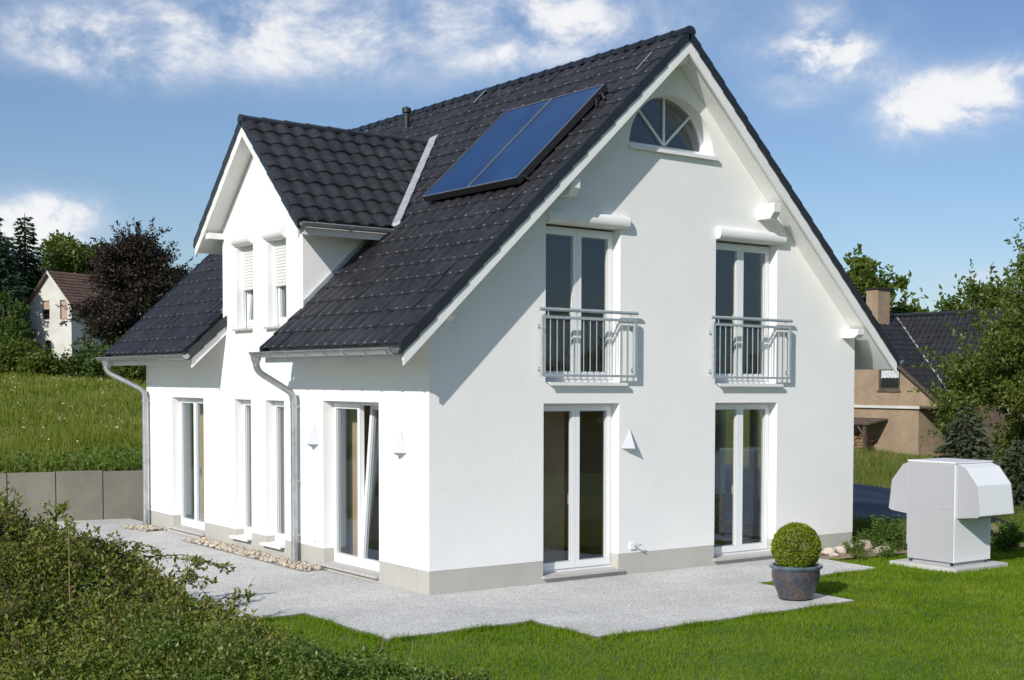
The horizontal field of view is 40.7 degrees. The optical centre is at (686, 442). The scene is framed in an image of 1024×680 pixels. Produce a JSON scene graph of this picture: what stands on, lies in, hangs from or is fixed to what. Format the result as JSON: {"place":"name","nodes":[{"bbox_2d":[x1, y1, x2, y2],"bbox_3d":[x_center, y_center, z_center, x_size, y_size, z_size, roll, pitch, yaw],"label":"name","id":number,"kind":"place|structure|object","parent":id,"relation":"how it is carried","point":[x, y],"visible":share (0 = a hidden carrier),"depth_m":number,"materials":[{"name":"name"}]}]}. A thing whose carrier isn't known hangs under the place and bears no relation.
{"place":"outdoors","nodes":[
{"label":"outdoors","id":0,"kind":"place"},
{"bbox_2d":[0,360,145,473],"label":"meadow hill","id":1,"kind":"structure","parent":0,"point":[68,419],"depth_m":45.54,"materials":[{"name":"plant"}]},
{"bbox_2d":[0,235,32,319],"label":"spruce tree","id":2,"kind":"object","parent":1,"relation":"on","point":[25,289],"visible":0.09,"depth_m":171.51,"materials":[{"name":"green plant"}]},
{"bbox_2d":[0,217,36,337],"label":"spruce tree","id":3,"kind":"object","parent":1,"relation":"on","point":[7,283],"visible":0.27,"depth_m":132.76,"materials":[{"name":"green plant"}]},
{"bbox_2d":[0,291,43,350],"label":"young maple","id":4,"kind":"object","parent":1,"relation":"on","point":[19,322],"visible":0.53,"depth_m":72.00,"materials":[{"name":"green plant"}]},
{"bbox_2d":[0,326,53,376],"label":"garden shrub","id":5,"kind":"object","parent":1,"relation":"on","point":[8,353],"visible":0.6,"depth_m":69.45,"materials":[{"name":"green plant"}]},
{"bbox_2d":[10,213,50,313],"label":"spruce tree","id":6,"kind":"object","parent":1,"relation":"on","point":[28,259],"visible":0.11,"depth_m":174.91,"materials":[{"name":"green plant"}]},
{"bbox_2d":[14,344,71,377],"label":"garden shrub","id":7,"kind":"object","parent":1,"relation":"on","point":[43,362],"visible":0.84,"depth_m":68.52,"materials":[{"name":"green plant"}]},
{"bbox_2d":[4,376,134,441],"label":"meadow flowers","id":8,"kind":"object","parent":1,"relation":"on","point":[71,405],"visible":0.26,"depth_m":42.46,"materials":[{"name":"white plant"}]},
{"bbox_2d":[27,229,113,277],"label":"broadleaf tree","id":9,"kind":"object","parent":1,"relation":"on","point":[60,252],"visible":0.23,"depth_m":181.22,"materials":[{"name":"green plant"}]},
{"bbox_2d":[23,270,133,359],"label":"old house","id":10,"kind":"structure","parent":1,"relation":"on","point":[49,292],"depth_m":135.16,"materials":[{"name":"white paint"}]},
{"bbox_2d":[43,301,49,319],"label":"window","id":11,"kind":"structure","parent":10,"relation":"in","point":[46,309],"depth_m":135.42,"materials":[{"name":"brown wood"}]},
{"bbox_2d":[46,341,51,353],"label":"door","id":12,"kind":"structure","parent":10,"relation":"in","point":[48,343],"depth_m":135.59,"materials":[{"name":"black"}]},
{"bbox_2d":[61,300,67,318],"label":"window","id":13,"kind":"structure","parent":10,"relation":"in","point":[63,311],"depth_m":134.53,"materials":[{"name":"brown wood"}]},
{"bbox_2d":[55,334,105,377],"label":"garden shrub","id":14,"kind":"object","parent":1,"relation":"on","point":[75,368],"visible":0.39,"depth_m":69.37,"materials":[{"name":"green plant"}]},
{"bbox_2d":[79,343,119,380],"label":"garden shrub","id":15,"kind":"object","parent":1,"relation":"on","point":[92,369],"visible":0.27,"depth_m":67.39,"materials":[{"name":"green plant"}]},
{"bbox_2d":[101,323,145,384],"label":"garden shrub","id":16,"kind":"object","parent":1,"relation":"on","point":[135,372],"visible":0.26,"depth_m":65.26,"materials":[{"name":"green plant"}]},
{"bbox_2d":[55,217,197,350],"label":"copper beech","id":17,"kind":"object","parent":1,"relation":"on","point":[135,267],"visible":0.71,"depth_m":89.94,"materials":[{"name":"brown plant"}]},
{"bbox_2d":[0,410,761,614],"bbox_3d":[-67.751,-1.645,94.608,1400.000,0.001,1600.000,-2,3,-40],"label":"ground","id":18,"kind":"structure","parent":0,"point":[729,436],"depth_m":71.99,"materials":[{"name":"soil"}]},
{"bbox_2d":[0,470,142,521],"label":"retaining wall","id":19,"kind":"structure","parent":18,"relation":"on","point":[96,495],"depth_m":27.49,"materials":[{"name":"grey concrete"}]},
{"bbox_2d":[0,444,142,473],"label":"wild plants","id":20,"kind":"object","parent":19,"relation":"on","point":[114,450],"visible":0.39,"depth_m":27.98,"materials":[{"name":"green plant"}]},
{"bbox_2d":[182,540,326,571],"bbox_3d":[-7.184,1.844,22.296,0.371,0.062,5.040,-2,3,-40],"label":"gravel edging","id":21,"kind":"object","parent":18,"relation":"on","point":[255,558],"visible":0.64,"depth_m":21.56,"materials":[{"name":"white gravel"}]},
{"bbox_2d":[95,26,903,594],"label":"detached house","id":22,"kind":"structure","parent":18,"relation":"on","point":[645,254],"depth_m":20.95,"materials":[{"name":"white paint"}]},
{"bbox_2d":[166,397,205,535],"bbox_3d":[-9.082,0.393,24.957,0.320,2.451,1.840,-2,3,-40],"label":"patio door","id":23,"kind":"structure","parent":22,"relation":"in","point":[196,526],"depth_m":24.96,"materials":[{"name":"white plastic"}]},
{"bbox_2d":[200,404,203,520],"bbox_3d":[-9.066,0.370,25.564,0.076,2.400,0.750,-2,3,-40],"label":"curtain","id":24,"kind":"object","parent":22,"relation":"hanging from","point":[202,453],"visible":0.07,"depth_m":25.59,"materials":[{"name":"beige fabric"}]},
{"bbox_2d":[229,399,251,541],"bbox_3d":[-7.401,0.446,22.953,0.366,2.361,0.790,-2,3,-40],"label":"narrow window","id":25,"kind":"structure","parent":22,"relation":"in","point":[247,535],"depth_m":23.16,"materials":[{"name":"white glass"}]},
{"bbox_2d":[230,233,253,330],"bbox_3d":[-7.267,-2.672,22.724,0.430,1.592,0.760,-2,3,-40],"label":"upper window","id":26,"kind":"structure","parent":22,"relation":"in","point":[245,241],"depth_m":22.84,"materials":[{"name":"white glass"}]},
{"bbox_2d":[259,400,284,549],"bbox_3d":[-6.562,0.495,21.955,0.366,2.361,0.820,-2,3,-40],"label":"narrow window","id":27,"kind":"structure","parent":22,"relation":"in","point":[279,542],"depth_m":22.19,"materials":[{"name":"white plastic"}]},
{"bbox_2d":[262,226,286,328],"bbox_3d":[-6.466,-2.622,21.700,0.337,1.592,0.760,-2,3,-40],"label":"upper window","id":28,"kind":"structure","parent":22,"relation":"in","point":[278,235],"depth_m":21.83,"materials":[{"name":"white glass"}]},
{"bbox_2d":[306,426,318,448],"bbox_3d":[-5.719,-0.096,20.661,0.150,0.370,0.290,-2,3,-40],"label":"wall lamp","id":29,"kind":"object","parent":22,"relation":"attached to","point":[312,441],"visible":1,"depth_m":20.64,"materials":[{"name":"metal"}]},
{"bbox_2d":[317,401,378,578],"bbox_3d":[-4.810,0.634,19.984,0.457,2.486,1.880,-2,3,-40],"label":"patio door","id":30,"kind":"structure","parent":22,"relation":"in","point":[361,565],"depth_m":19.97,"materials":[{"name":"white plastic"}]},
{"bbox_2d":[349,409,364,555],"bbox_3d":[-5.047,0.603,20.816,0.076,2.400,0.400,-2,3,-40],"label":"curtain","id":31,"kind":"object","parent":22,"relation":"hanging from","point":[353,503],"visible":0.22,"depth_m":20.85,"materials":[{"name":"beige fabric"}]},
{"bbox_2d":[392,432,406,457],"bbox_3d":[-3.956,0.021,18.567,0.150,0.370,0.290,-2,3,-40],"label":"wall lamp","id":32,"kind":"object","parent":22,"relation":"attached to","point":[399,449],"visible":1,"depth_m":18.54,"materials":[{"name":"metal"}]},
{"bbox_2d":[422,98,551,201],"bbox_3d":[-3.059,-4.531,21.047,1.599,1.599,1.320,-2,3,-40],"label":"solar collector","id":33,"kind":"object","parent":22,"relation":"attached to","point":[479,155],"visible":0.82,"depth_m":20.99,"materials":[{"name":"blue glass"}]},
{"bbox_2d":[467,84,607,192],"bbox_3d":[-2.148,-4.478,19.963,1.599,1.599,1.484,-2,3,-40],"label":"solar collector","id":34,"kind":"object","parent":22,"relation":"attached to","point":[536,140],"visible":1,"depth_m":19.86,"materials":[{"name":"blue glass"}]},
{"bbox_2d":[543,411,563,562],"bbox_3d":[-2.015,0.646,20.064,0.480,2.380,0.071,-2,3,-40],"label":"curtain","id":35,"kind":"object","parent":22,"relation":"hanging from","point":[553,507],"visible":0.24,"depth_m":20.09,"materials":[{"name":"beige fabric"}]},
{"bbox_2d":[542,403,623,578],"bbox_3d":[-1.577,0.666,19.776,1.420,2.486,0.340,-2,3,-40],"label":"patio door","id":36,"kind":"structure","parent":22,"relation":"in","point":[574,566],"depth_m":19.82,"materials":[{"name":"white plastic"}]},
{"bbox_2d":[545,208,630,385],"bbox_3d":[-1.499,-2.074,19.671,1.424,2.484,0.396,-2,3,-40],"label":"balcony door","id":37,"kind":"structure","parent":22,"relation":"in","point":[554,216],"depth_m":19.69,"materials":[{"name":"white plastic"}]},
{"bbox_2d":[622,428,636,452],"bbox_3d":[-0.807,-0.034,20.134,0.290,0.370,0.150,-2,3,-40],"label":"wall lamp","id":38,"kind":"object","parent":22,"relation":"attached to","point":[628,445],"visible":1,"depth_m":20.12,"materials":[{"name":"metal"}]},
{"bbox_2d":[628,97,718,160],"bbox_3d":[-0.270,-4.793,20.582,1.720,0.882,0.340,-2,3,-40],"label":"half round window","id":39,"kind":"structure","parent":22,"relation":"in","point":[700,153],"depth_m":20.67,"materials":[{"name":"white plastic"}]},
{"bbox_2d":[714,493,732,545],"bbox_3d":[0.595,1.319,22.719,0.400,0.915,0.400,-2,3,-40],"label":"wooden chair","id":40,"kind":"object","parent":22,"relation":"on","point":[722,523],"visible":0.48,"depth_m":22.84,"materials":[{"name":"brown wood"}]},
{"bbox_2d":[715,410,760,533],"bbox_3d":[1.217,0.458,24.965,0.093,2.378,1.998,-2,3,-40],"label":"curtain","id":41,"kind":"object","parent":22,"relation":"in","point":[752,527],"depth_m":25.00,"materials":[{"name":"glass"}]},
{"bbox_2d":[713,402,772,560],"bbox_3d":[0.889,0.594,21.846,1.420,2.486,0.340,-2,3,-40],"label":"patio door","id":42,"kind":"structure","parent":22,"relation":"in","point":[738,550],"depth_m":21.90,"materials":[{"name":"white plastic"}]},
{"bbox_2d":[715,226,786,386],"bbox_3d":[0.936,-2.145,21.715,1.424,2.484,0.396,-2,3,-40],"label":"balcony door","id":43,"kind":"structure","parent":22,"relation":"in","point":[729,234],"depth_m":21.74,"materials":[{"name":"white plastic"}]},
{"bbox_2d":[245,568,877,641],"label":"terrace kerb","id":44,"kind":"structure","parent":18,"relation":"on","point":[516,623],"depth_m":16.00,"materials":[{"name":"grey concrete"}]},
{"bbox_2d":[853,433,872,451],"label":"firewood stack","id":45,"kind":"object","parent":18,"relation":"on","point":[858,438],"visible":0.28,"depth_m":57.17,"materials":[{"name":"brown wood"}]},
{"bbox_2d":[725,464,1008,524],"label":"road","id":46,"kind":"structure","parent":18,"relation":"on","point":[869,500],"depth_m":30.39,"materials":[{"name":"grey asphalt"}]},
{"bbox_2d":[854,417,887,450],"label":"wooden shelter","id":47,"kind":"object","parent":18,"relation":"on","point":[864,422],"visible":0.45,"depth_m":56.35,"materials":[{"name":"brown wood"}]},
{"bbox_2d":[843,243,911,405],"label":"distant tree","id":48,"kind":"object","parent":18,"relation":"on","point":[862,275],"visible":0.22,"depth_m":93.43,"materials":[{"name":"green plant"}]},
{"bbox_2d":[890,290,921,359],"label":"distant tree","id":49,"kind":"object","parent":18,"relation":"on","point":[902,307],"visible":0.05,"depth_m":98.25,"materials":[{"name":"green plant"}]},
{"bbox_2d":[852,445,1023,535],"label":"rough grass","id":50,"kind":"structure","parent":18,"relation":"on","point":[879,468],"depth_m":41.61,"materials":[{"name":"green plant"}]},
{"bbox_2d":[854,287,1023,456],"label":"brick house","id":51,"kind":"structure","parent":18,"relation":"on","point":[905,426],"depth_m":56.84,"materials":[{"name":"beige brick"}]},
{"bbox_2d":[877,368,900,391],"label":"window","id":52,"kind":"structure","parent":51,"relation":"in","point":[889,381],"depth_m":56.70,"materials":[{"name":"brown wood"}]},
{"bbox_2d":[897,273,998,364],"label":"distant tree","id":53,"kind":"object","parent":18,"relation":"on","point":[963,307],"visible":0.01,"depth_m":106.75,"materials":[{"name":"green plant"}]},
{"bbox_2d":[889,558,1007,572],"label":"concrete slab","id":54,"kind":"structure","parent":18,"relation":"on","point":[955,569],"depth_m":21.39,"materials":[{"name":"grey concrete"}]},
{"bbox_2d":[889,458,1013,565],"bbox_3d":[4.205,1.084,21.769,0.947,1.624,1.849,-2,3,-40],"label":"heat pump","id":55,"kind":"object","parent":54,"relation":"on","point":[950,507],"visible":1,"depth_m":21.35,"materials":[{"name":"white paint"}]},
{"bbox_2d":[924,264,999,311],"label":"distant tree","id":56,"kind":"object","parent":18,"relation":"on","point":[970,277],"visible":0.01,"depth_m":112.67,"materials":[{"name":"green plant"}]},
{"bbox_2d":[907,217,1023,483],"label":"fruit tree","id":57,"kind":"object","parent":18,"relation":"on","point":[1006,349],"visible":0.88,"depth_m":37.28,"materials":[{"name":"green plant"}]},
{"bbox_2d":[923,259,1015,311],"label":"distant tree","id":58,"kind":"object","parent":18,"relation":"on","point":[973,288],"visible":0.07,"depth_m":104.17,"materials":[{"name":"green plant"}]},
{"bbox_2d":[929,402,1020,497],"bbox_3d":[6.650,0.419,32.972,3.296,2.811,3.164,-2,3,-40],"label":"blue spruce","id":59,"kind":"object","parent":18,"relation":"on","point":[974,450],"visible":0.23,"depth_m":32.76,"materials":[{"name":"green plant"}]},
{"bbox_2d":[995,435,1023,512],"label":"blue spruce","id":60,"kind":"object","parent":18,"relation":"on","point":[1007,468],"visible":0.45,"depth_m":30.77,"materials":[{"name":"green plant"}]},
{"bbox_2d":[33,518,874,638],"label":"terrace","id":61,"kind":"structure","parent":0,"point":[598,606],"depth_m":18.06,"materials":[{"name":"stone"}]},
{"bbox_2d":[120,524,321,570],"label":"gravel","id":62,"kind":"structure","parent":61,"relation":"on","point":[253,553],"depth_m":22.36,"materials":[{"name":"beige gravel"}]},
{"bbox_2d":[769,562,822,599],"bbox_3d":[1.447,1.829,18.035,0.719,0.448,0.719,-2,3,-40],"label":"plant pot","id":63,"kind":"object","parent":61,"relation":"on","point":[791,583],"visible":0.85,"depth_m":17.79,"materials":[{"name":"grey ceramic"}]},
{"bbox_2d":[770,522,821,567],"bbox_3d":[1.452,1.378,18.017,0.687,0.680,0.690,-2,3,-40],"label":"boxwood ball","id":64,"kind":"object","parent":63,"relation":"in","point":[810,554],"visible":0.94,"depth_m":17.82,"materials":[{"name":"green plant"}]},
{"bbox_2d":[0,522,1023,679],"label":"lawn","id":65,"kind":"structure","parent":0,"point":[701,638],"depth_m":14.72,"materials":[{"name":"plant"}]},
{"bbox_2d":[0,482,310,679],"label":"spreading shrub","id":66,"kind":"object","parent":65,"relation":"on","point":[29,547],"visible":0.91,"depth_m":14.74,"materials":[{"name":"green plant"}]},
{"bbox_2d":[68,526,69,600],"bbox_3d":[-6.538,1.275,14.399,0.012,0.792,0.047,-1,3,-26],"label":"garden cane","id":67,"kind":"object","parent":66,"relation":"in","point":[69,566],"visible":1,"depth_m":14.40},
{"bbox_2d":[60,596,518,679],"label":"shrub","id":68,"kind":"object","parent":65,"relation":"on","point":[278,657],"visible":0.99,"depth_m":12.71,"materials":[{"name":"green plant"}]},
{"bbox_2d":[845,548,876,558],"bbox_3d":[2.857,1.832,22.360,0.388,0.209,0.525,-2,3,-40],"label":"weed plant","id":69,"kind":"object","parent":65,"relation":"on","point":[861,555],"visible":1,"depth_m":22.36,"materials":[{"name":"green plant"}]},
{"bbox_2d":[874,543,903,557],"bbox_3d":[3.326,1.778,22.545,0.526,0.266,0.388,-1,3,-23],"label":"weed plant","id":70,"kind":"object","parent":65,"relation":"on","point":[889,551],"visible":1,"depth_m":22.52,"materials":[{"name":"green plant"}]},
{"bbox_2d":[990,522,1023,550],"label":"shrub","id":71,"kind":"object","parent":65,"relation":"on","point":[1009,539],"visible":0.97,"depth_m":23.39,"materials":[{"name":"green plant"}]},
{"bbox_2d":[0,0,1023,314],"label":"sky","id":72,"kind":"structure","parent":0,"point":[897,126],"materials":[{"name":"blue"}]},
{"bbox_2d":[819,540,906,558],"bbox_3d":[3.201,1.839,23.567,2.598,0.001,2.802,0,2,-1],"label":"soil patch","id":73,"kind":"object","parent":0,"point":[848,555],"visible":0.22,"depth_m":22.79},
{"bbox_2d":[821,547,836,555],"bbox_3d":[2.396,1.821,22.735,0.254,0.168,0.362,2,3,32],"label":"stone","id":74,"kind":"object","parent":73,"relation":"on","point":[826,550],"visible":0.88,"depth_m":22.64,"materials":[{"name":"beige stone"}]},
{"bbox_2d":[829,552,838,556],"bbox_3d":[2.441,1.857,22.555,0.128,0.088,0.191,-2,3,-45],"label":"stone","id":75,"kind":"object","parent":73,"relation":"on","point":[833,554],"visible":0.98,"depth_m":22.51,"materials":[{"name":"beige stone"}]},
{"bbox_2d":[833,546,847,553],"bbox_3d":[2.568,1.816,22.969,0.310,0.156,0.241,0,3,-12],"label":"stone","id":76,"kind":"object","parent":73,"relation":"on","point":[841,550],"visible":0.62,"depth_m":22.88,"materials":[{"name":"beige stone"}]},
{"bbox_2d":[843,533,868,552],"bbox_3d":[2.840,1.705,22.922,0.464,0.415,0.321,1,2,3],"label":"weed plant","id":77,"kind":"object","parent":73,"relation":"on","point":[859,540],"visible":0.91,"depth_m":22.87,"materials":[{"name":"green plant"}]},
{"bbox_2d":[852,524,867,543],"bbox_3d":[2.904,1.641,23.872,0.594,0.422,0.514,-2,3,-40],"label":"weed plant","id":78,"kind":"object","parent":73,"relation":"on","point":[857,534],"visible":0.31,"depth_m":23.88,"materials":[{"name":"green plant"}]},
{"bbox_2d":[855,540,872,548],"bbox_3d":[3.066,1.785,23.652,0.405,0.199,0.294,0,3,-16],"label":"stone","id":79,"kind":"object","parent":73,"relation":"on","point":[867,545],"visible":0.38,"depth_m":23.57,"materials":[{"name":"beige stone"}]},
{"bbox_2d":[866,514,893,548],"bbox_3d":[3.293,1.528,23.167,0.430,0.670,0.474,-2,3,-40],"label":"weed plant","id":80,"kind":"object","parent":73,"relation":"on","point":[876,540],"visible":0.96,"depth_m":23.15,"materials":[{"name":"green plant"}]},
{"bbox_2d":[873,545,892,556],"bbox_3d":[3.299,1.827,22.879,0.367,0.197,0.256,-2,3,-44],"label":"stone","id":81,"kind":"object","parent":73,"relation":"on","point":[877,552],"visible":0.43,"depth_m":22.78,"materials":[{"name":"beige stone"}]},
{"bbox_2d":[875,515,906,540],"bbox_3d":[3.944,1.564,24.670,0.947,0.484,0.784,-1,3,-23],"label":"weed plant","id":82,"kind":"object","parent":73,"relation":"on","point":[902,524],"visible":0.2,"depth_m":24.77,"materials":[{"name":"green plant"}]},
{"bbox_2d":[883,519,906,549],"bbox_3d":[3.687,1.586,23.462,0.680,0.542,0.565,0,3,-18],"label":"weed plant","id":83,"kind":"object","parent":73,"relation":"on","point":[895,537],"visible":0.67,"depth_m":23.46,"materials":[{"name":"green plant"}]},
{"bbox_2d":[990,523,1023,546],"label":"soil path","id":84,"kind":"structure","parent":0,"point":[993,528],"depth_m":26.98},
{"bbox_2d":[993,518,1023,541],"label":"weed plant","id":85,"kind":"object","parent":84,"relation":"on","point":[1016,524],"visible":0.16,"depth_m":24.76,"materials":[{"name":"green plant"}]}
]}

